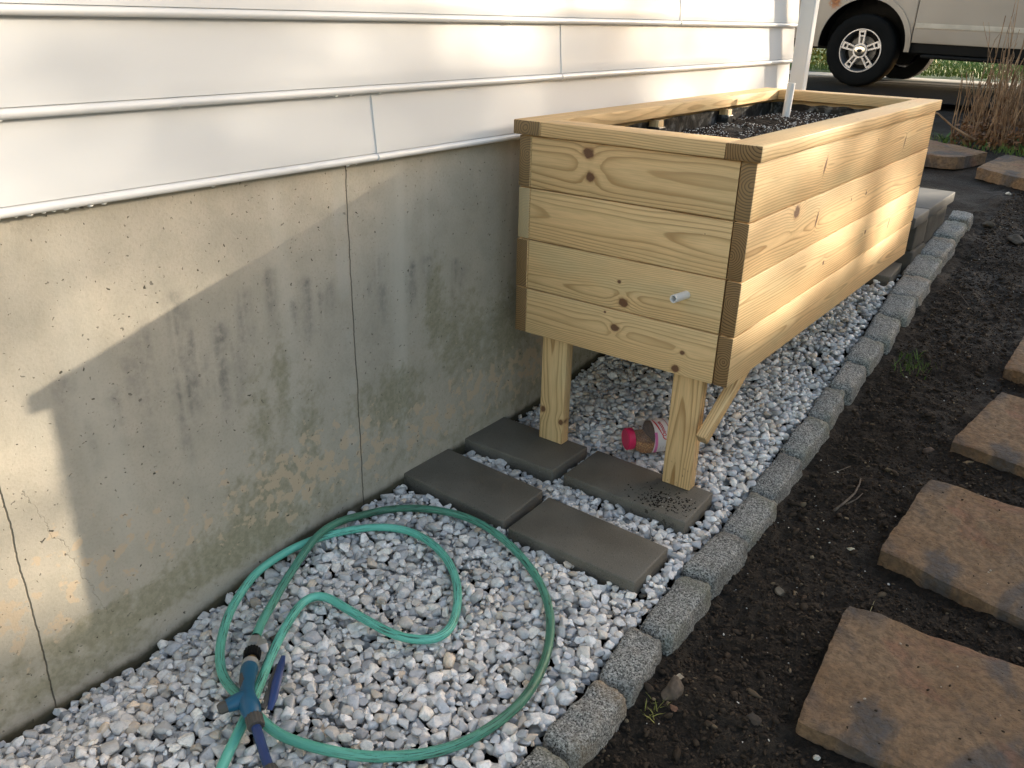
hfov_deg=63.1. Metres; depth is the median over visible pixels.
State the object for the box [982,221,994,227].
clod
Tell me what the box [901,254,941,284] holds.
edging stone
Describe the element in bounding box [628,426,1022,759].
fallen soil
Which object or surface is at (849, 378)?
edging stone
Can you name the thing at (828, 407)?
edging stone
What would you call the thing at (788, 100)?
watering pipe
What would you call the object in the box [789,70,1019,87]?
kerb
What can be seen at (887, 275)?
concrete paver
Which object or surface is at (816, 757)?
stone chip
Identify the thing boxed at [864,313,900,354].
edging stone
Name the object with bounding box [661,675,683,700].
rock
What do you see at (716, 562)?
edging stone
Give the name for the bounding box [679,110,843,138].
potting soil
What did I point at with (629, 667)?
edging stone
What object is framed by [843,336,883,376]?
edging stone
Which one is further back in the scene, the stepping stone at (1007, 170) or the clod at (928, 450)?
the stepping stone at (1007, 170)
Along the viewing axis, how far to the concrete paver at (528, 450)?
2.53 m
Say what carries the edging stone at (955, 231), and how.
on the ground at (980, 201)
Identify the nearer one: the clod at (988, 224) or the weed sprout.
the weed sprout
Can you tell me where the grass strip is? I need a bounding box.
[930,133,1023,156]
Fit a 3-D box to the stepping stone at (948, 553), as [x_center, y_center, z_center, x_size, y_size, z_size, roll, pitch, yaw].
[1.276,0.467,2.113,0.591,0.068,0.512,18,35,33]
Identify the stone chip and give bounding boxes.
[813,754,820,760]
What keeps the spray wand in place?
on the gravel
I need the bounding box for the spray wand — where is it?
[216,634,284,767]
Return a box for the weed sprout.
[640,696,668,721]
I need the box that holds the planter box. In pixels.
[514,87,941,490]
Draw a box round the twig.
[832,478,860,511]
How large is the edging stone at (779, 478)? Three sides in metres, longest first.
0.234 x 0.130 x 0.090 m
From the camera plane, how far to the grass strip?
5.81 m
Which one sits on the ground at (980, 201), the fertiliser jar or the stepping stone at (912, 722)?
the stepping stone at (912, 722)
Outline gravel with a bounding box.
[0,275,901,767]
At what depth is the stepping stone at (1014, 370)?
2.94 m
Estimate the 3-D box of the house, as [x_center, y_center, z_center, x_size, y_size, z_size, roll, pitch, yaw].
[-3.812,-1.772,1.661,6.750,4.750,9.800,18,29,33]
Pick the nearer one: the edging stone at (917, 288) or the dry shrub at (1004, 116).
the edging stone at (917, 288)
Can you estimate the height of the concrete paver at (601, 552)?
0.050 m
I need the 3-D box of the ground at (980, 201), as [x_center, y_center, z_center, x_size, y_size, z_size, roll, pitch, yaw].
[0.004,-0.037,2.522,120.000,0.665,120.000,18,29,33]
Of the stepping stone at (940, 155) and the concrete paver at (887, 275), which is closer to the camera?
the concrete paver at (887, 275)
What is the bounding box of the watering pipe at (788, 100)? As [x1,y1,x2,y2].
[782,83,795,116]
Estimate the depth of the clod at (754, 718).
1.66 m
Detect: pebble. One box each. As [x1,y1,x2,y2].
[670,704,677,711]
[774,586,784,595]
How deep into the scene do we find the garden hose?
1.78 m
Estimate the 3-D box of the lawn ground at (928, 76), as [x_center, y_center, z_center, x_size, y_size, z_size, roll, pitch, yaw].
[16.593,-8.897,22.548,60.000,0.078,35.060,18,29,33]
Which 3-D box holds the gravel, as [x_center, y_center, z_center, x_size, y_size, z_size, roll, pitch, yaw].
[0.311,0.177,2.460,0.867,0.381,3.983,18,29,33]
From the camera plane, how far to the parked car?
8.44 m
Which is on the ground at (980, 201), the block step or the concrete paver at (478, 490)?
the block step
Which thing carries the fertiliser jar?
on the gravel
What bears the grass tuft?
on the ground at (980, 201)
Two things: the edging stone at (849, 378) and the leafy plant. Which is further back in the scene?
the leafy plant
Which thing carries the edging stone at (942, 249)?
on the ground at (980, 201)
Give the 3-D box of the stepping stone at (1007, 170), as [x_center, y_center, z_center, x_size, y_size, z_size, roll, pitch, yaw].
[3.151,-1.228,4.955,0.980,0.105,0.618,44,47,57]
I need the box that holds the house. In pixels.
[0,0,819,747]
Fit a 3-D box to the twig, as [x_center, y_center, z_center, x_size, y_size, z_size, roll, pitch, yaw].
[0.980,0.324,2.421,0.020,0.033,0.192,21,31,37]
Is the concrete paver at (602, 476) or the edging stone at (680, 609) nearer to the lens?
the edging stone at (680, 609)
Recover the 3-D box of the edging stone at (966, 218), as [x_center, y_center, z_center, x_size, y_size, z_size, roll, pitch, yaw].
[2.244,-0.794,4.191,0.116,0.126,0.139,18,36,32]
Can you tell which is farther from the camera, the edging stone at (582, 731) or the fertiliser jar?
the fertiliser jar
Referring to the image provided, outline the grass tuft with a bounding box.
[892,350,936,379]
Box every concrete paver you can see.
[404,449,542,531]
[465,417,586,484]
[508,497,667,593]
[563,451,712,537]
[865,262,901,285]
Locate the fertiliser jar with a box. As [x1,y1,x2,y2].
[621,417,668,452]
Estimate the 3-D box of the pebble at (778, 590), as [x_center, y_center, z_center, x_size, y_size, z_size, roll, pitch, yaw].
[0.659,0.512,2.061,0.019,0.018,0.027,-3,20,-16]
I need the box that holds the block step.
[893,188,954,282]
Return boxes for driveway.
[788,74,1023,108]
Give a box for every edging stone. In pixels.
[516,746,568,767]
[542,680,626,767]
[599,627,661,708]
[639,576,710,655]
[681,532,747,599]
[720,492,776,552]
[749,452,801,504]
[780,417,828,469]
[808,387,844,430]
[828,361,865,405]
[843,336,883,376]
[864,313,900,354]
[877,293,915,326]
[887,275,929,307]
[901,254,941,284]
[920,236,955,268]
[933,220,966,247]
[948,210,972,230]
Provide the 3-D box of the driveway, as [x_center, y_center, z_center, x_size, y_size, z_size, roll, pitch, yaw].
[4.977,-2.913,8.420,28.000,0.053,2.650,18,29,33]
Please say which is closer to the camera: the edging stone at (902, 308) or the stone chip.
the stone chip
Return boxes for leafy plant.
[934,132,950,142]
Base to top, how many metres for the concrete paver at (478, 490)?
0.050 m
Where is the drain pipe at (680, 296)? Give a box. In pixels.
[670,291,689,302]
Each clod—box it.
[745,711,761,725]
[923,447,933,453]
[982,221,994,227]
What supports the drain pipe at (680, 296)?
attached to the planter box
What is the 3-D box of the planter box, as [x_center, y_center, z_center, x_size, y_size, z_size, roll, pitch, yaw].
[0.803,-0.457,2.876,0.692,0.945,1.773,18,29,33]
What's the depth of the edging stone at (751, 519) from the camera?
2.26 m
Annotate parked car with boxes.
[794,0,1023,85]
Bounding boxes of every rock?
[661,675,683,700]
[1007,234,1023,244]
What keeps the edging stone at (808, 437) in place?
on the ground at (980, 201)
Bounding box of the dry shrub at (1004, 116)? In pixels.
[935,0,1023,154]
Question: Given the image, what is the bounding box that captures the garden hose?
[215,504,554,767]
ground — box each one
[24,71,1023,767]
[789,48,1023,82]
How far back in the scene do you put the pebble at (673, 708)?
1.68 m
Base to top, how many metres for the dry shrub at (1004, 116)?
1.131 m
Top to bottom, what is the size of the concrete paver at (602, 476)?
0.050 m
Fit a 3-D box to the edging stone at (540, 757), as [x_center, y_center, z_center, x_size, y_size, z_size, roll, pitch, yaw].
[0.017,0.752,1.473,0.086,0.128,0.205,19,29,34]
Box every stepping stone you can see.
[796,606,1023,767]
[877,479,1023,630]
[924,139,987,168]
[950,392,1023,478]
[975,155,1023,190]
[1002,336,1023,384]
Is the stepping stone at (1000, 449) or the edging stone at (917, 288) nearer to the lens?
the stepping stone at (1000, 449)
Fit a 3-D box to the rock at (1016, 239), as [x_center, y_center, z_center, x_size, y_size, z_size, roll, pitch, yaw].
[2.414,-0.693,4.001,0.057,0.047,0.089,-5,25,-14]

